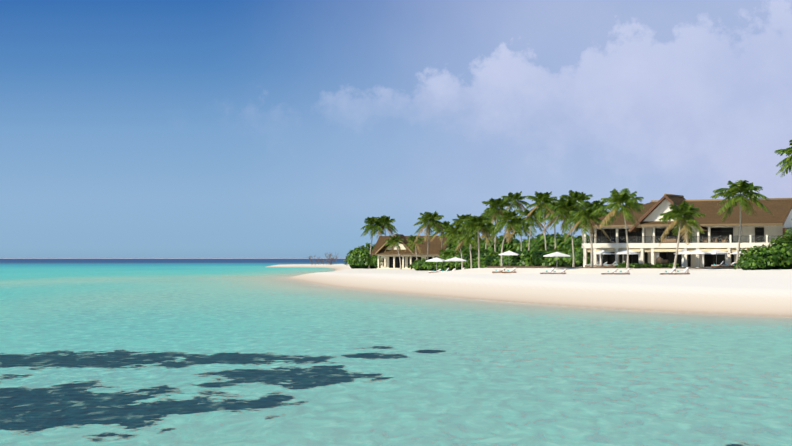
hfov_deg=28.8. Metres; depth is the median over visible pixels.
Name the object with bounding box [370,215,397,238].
palm
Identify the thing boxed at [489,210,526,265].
palm
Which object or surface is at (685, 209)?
palm
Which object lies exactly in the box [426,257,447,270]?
umbrella
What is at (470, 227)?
palm
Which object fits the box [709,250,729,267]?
umbrella
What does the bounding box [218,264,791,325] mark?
sand ground
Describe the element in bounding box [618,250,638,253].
umbrella
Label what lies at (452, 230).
palm
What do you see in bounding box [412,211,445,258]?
palm
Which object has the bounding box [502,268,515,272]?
lounger
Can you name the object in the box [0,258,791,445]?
sea water
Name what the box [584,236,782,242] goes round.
villa glass rail
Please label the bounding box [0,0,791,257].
sky
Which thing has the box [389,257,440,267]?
villa glazing
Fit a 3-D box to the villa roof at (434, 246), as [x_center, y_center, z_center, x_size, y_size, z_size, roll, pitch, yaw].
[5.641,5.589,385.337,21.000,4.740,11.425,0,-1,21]
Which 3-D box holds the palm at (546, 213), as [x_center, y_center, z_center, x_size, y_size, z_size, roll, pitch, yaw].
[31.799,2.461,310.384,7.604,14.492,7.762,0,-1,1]
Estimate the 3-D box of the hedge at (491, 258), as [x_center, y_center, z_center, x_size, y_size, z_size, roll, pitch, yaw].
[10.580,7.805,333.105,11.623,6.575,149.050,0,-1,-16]
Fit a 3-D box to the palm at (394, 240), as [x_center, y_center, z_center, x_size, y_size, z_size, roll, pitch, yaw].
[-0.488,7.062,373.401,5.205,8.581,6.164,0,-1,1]
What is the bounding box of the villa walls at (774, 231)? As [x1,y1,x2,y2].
[582,199,791,266]
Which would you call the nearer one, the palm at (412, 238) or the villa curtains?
the villa curtains
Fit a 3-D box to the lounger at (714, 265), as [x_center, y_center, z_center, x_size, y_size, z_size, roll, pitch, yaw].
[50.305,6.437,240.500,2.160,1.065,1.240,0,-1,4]
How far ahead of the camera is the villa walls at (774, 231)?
248.92 m
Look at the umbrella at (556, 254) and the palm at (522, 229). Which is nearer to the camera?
the umbrella at (556, 254)
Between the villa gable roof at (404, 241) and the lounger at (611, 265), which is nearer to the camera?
the lounger at (611, 265)
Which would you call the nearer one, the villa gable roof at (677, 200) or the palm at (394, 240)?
the villa gable roof at (677, 200)
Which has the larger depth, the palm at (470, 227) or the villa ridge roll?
the palm at (470, 227)
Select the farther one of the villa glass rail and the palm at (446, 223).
the palm at (446, 223)
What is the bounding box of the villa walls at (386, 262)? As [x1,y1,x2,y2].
[377,242,439,268]
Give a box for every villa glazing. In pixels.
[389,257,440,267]
[593,227,790,266]
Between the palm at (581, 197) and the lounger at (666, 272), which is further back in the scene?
the palm at (581, 197)
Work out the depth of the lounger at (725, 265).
239.62 m
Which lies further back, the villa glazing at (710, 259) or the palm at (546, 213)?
the palm at (546, 213)
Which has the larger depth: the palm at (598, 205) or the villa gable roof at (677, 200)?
the palm at (598, 205)
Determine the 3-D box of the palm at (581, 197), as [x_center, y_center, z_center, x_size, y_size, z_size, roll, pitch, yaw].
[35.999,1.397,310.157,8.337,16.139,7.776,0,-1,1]
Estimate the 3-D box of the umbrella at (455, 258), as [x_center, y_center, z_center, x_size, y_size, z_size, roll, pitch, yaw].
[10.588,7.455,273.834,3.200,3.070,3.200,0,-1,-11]
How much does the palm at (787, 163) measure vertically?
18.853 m
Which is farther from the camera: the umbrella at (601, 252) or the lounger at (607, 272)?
the umbrella at (601, 252)
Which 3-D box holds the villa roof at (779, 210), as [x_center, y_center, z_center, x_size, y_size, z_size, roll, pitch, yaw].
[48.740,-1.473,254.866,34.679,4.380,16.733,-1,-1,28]
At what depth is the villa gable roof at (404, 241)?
382.49 m
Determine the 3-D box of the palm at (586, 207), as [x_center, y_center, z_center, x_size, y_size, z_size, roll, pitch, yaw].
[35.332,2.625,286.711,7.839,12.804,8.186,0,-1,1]
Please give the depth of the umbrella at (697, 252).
240.77 m
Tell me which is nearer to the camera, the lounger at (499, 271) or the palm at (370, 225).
the lounger at (499, 271)
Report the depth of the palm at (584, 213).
247.94 m
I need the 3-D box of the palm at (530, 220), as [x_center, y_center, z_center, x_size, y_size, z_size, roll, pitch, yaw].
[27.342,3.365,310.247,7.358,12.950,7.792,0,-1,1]
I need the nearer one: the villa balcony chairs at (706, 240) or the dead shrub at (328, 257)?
the villa balcony chairs at (706, 240)
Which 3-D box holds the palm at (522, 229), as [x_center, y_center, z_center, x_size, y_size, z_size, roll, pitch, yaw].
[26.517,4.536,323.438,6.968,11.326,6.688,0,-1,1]
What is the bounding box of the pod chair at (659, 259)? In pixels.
[656,257,668,264]
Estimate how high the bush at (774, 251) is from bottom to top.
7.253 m
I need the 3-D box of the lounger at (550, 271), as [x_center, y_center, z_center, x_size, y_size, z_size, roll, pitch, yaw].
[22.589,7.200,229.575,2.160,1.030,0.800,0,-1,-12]
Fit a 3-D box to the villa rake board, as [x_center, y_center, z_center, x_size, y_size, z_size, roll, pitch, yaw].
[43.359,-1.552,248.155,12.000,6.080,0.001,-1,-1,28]
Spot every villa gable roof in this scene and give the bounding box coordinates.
[375,234,413,253]
[629,195,707,231]
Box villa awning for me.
[587,248,754,251]
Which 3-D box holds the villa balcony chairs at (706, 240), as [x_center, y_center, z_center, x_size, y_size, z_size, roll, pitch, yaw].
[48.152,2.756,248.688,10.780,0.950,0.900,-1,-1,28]
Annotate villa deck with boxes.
[485,266,740,268]
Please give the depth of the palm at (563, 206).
256.52 m
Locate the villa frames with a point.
(652, 236)
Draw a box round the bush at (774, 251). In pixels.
[734,227,791,269]
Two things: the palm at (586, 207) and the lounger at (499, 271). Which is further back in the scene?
the palm at (586, 207)
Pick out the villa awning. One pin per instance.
(662, 249)
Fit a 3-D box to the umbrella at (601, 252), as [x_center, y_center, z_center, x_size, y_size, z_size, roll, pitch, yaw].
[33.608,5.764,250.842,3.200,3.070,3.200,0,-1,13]
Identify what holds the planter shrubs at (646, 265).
on the villa walls at (774, 231)
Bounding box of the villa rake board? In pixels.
[630,195,699,231]
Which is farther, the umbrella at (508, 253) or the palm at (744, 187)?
the umbrella at (508, 253)
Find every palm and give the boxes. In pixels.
[360,217,385,268]
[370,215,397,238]
[385,235,403,268]
[405,235,425,259]
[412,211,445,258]
[429,221,449,256]
[437,224,467,269]
[450,214,471,249]
[455,229,482,268]
[456,214,495,267]
[480,208,501,229]
[480,222,500,248]
[482,197,510,252]
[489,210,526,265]
[501,191,529,238]
[509,220,537,250]
[515,209,548,250]
[524,191,558,250]
[537,202,566,247]
[540,198,584,266]
[556,190,592,239]
[563,204,610,266]
[566,203,603,242]
[574,200,608,229]
[592,188,644,269]
[659,201,705,270]
[710,180,773,268]
[774,140,791,175]
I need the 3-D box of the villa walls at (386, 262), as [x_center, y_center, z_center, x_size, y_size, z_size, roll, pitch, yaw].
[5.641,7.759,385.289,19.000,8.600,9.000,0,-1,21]
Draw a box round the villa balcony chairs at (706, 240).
[661,237,726,242]
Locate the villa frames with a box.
[601,228,791,266]
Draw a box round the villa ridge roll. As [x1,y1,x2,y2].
[651,193,791,201]
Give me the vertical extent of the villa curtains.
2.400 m
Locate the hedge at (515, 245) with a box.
[360,233,589,258]
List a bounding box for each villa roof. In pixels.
[371,236,456,254]
[576,200,791,227]
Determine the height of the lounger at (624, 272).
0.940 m
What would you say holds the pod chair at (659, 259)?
on the villa walls at (774, 231)
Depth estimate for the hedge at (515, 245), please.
338.75 m
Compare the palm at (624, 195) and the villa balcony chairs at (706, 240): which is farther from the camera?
the villa balcony chairs at (706, 240)
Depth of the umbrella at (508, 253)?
253.69 m
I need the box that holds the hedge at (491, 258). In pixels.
[344,243,590,270]
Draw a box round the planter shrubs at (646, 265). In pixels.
[615,262,678,267]
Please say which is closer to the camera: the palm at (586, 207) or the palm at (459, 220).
the palm at (586, 207)
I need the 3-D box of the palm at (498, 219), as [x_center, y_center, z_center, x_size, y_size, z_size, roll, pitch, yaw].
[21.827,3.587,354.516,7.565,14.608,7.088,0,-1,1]
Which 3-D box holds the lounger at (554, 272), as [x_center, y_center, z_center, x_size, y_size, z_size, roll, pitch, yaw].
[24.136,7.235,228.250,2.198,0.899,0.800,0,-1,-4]
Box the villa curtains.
[599,252,743,266]
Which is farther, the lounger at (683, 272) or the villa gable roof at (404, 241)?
the villa gable roof at (404, 241)
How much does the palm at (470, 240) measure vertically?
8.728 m
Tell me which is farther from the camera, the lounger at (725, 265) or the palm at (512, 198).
the palm at (512, 198)
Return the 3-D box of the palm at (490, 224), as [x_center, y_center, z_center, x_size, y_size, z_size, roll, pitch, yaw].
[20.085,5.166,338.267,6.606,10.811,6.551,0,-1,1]
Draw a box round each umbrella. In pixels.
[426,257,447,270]
[445,256,465,267]
[499,251,518,255]
[543,252,569,269]
[593,250,612,263]
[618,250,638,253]
[674,250,688,253]
[685,250,710,267]
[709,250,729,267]
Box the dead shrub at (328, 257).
[324,253,338,264]
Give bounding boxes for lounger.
[492,268,505,272]
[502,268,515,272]
[540,268,554,273]
[551,269,566,273]
[601,269,617,274]
[603,261,615,266]
[614,268,629,274]
[660,268,675,274]
[673,267,689,274]
[711,261,723,267]
[721,262,734,267]
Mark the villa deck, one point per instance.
(600, 267)
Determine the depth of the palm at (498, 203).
310.53 m
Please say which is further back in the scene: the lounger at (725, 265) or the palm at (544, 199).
the palm at (544, 199)

